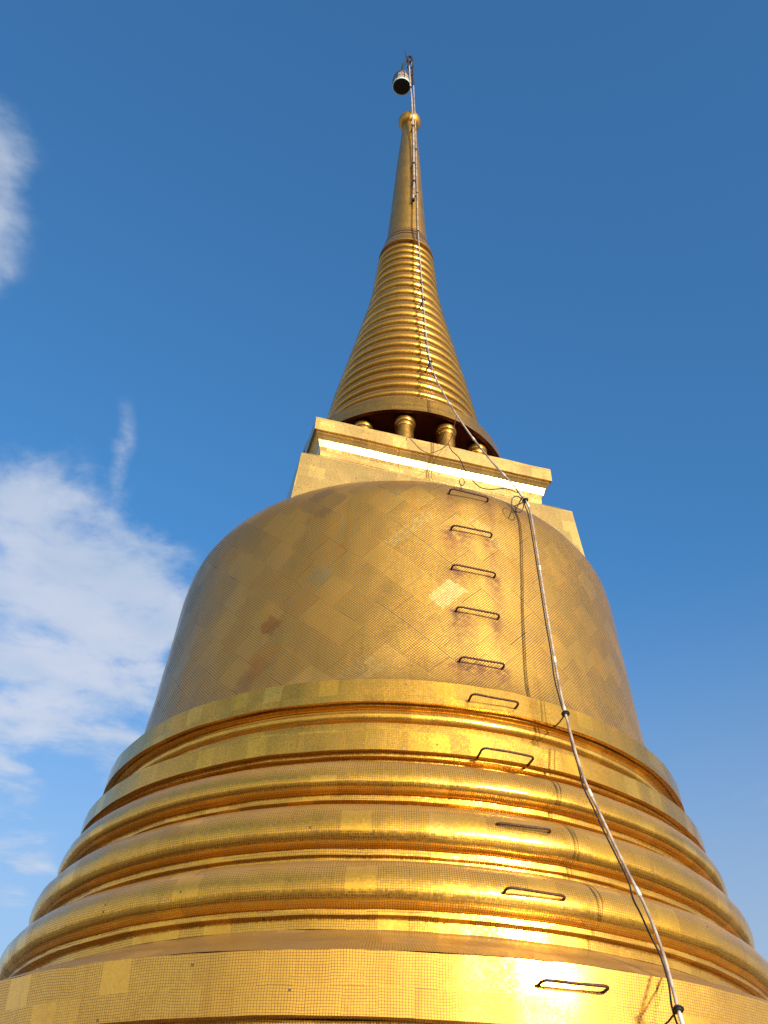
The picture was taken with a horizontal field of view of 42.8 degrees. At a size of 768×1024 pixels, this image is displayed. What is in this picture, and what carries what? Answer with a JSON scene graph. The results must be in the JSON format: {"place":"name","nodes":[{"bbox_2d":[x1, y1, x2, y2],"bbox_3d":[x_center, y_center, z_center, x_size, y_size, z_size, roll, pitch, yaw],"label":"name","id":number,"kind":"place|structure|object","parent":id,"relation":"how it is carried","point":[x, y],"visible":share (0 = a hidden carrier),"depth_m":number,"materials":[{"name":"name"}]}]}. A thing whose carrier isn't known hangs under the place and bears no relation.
{"place":"outdoors","nodes":[
{"label":"outdoors","id":0,"kind":"place"},
{"bbox_2d":[0,0,767,970],"label":"sky","id":1,"kind":"structure","parent":0,"point":[196,196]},
{"label":"ground","id":2,"kind":"structure","parent":0,"visible":0},
{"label":"terrace","id":3,"kind":"structure","parent":2,"relation":"on","visible":0},
{"bbox_2d":[0,111,767,1023],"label":"golden stupa","id":4,"kind":"object","parent":3,"relation":"on","point":[344,785],"visible":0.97,"depth_m":7.65,"materials":[{"name":"gold metal"}]},
{"bbox_2d":[404,49,414,202],"bbox_3d":[0.528,-7.814,19.414,0.171,6.235,0.326,31,-48,-30],"label":"lightning mast","id":5,"kind":"object","parent":4,"relation":"attached to","point":[412,126],"visible":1,"depth_m":19.34,"materials":[{"name":"metal"}]},
{"bbox_2d":[392,57,409,95],"bbox_3d":[0.385,-9.331,20.787,0.396,1.266,0.396,1,-40,1],"label":"hanging lamp","id":6,"kind":"object","parent":5,"relation":"hanging from","point":[400,85],"visible":0.96,"depth_m":20.42,"materials":[{"name":"metal"}]},
{"bbox_2d":[406,416,456,453],"bbox_3d":[0.633,-0.982,11.838,0.709,1.126,0.273,16,-42,-16],"label":"slack wire","id":7,"kind":"object","parent":4,"relation":"hanging from","point":[437,450],"visible":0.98,"depth_m":11.57,"materials":[{"name":"metal"}]},
{"bbox_2d":[411,62,684,1023],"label":"conduit pipe","id":8,"kind":"object","parent":4,"relation":"attached to","point":[677,1008],"visible":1,"depth_m":7.94,"materials":[{"name":"grey metal"}]},
{"bbox_2d":[448,443,517,492],"bbox_3d":[1.034,-0.541,10.902,0.163,1.406,0.996,33,-49,-31],"label":"sagging wire","id":9,"kind":"object","parent":8,"relation":"hanging from","point":[472,480],"visible":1,"depth_m":10.69,"materials":[{"name":"black rubber"}]},
{"bbox_2d":[511,496,523,512],"bbox_3d":[1.374,-0.094,10.061,0.158,0.237,0.051,22,-44,-21],"label":"wire loop","id":10,"kind":"object","parent":8,"relation":"hanging from","point":[517,505],"visible":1,"depth_m":10.04,"materials":[{"name":"black metal"}]},
{"bbox_2d":[415,163,677,1023],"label":"black cable","id":11,"kind":"object","parent":8,"relation":"hanging from","point":[668,983],"visible":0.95,"depth_m":7.47,"materials":[{"name":"rubber"}]}
]}

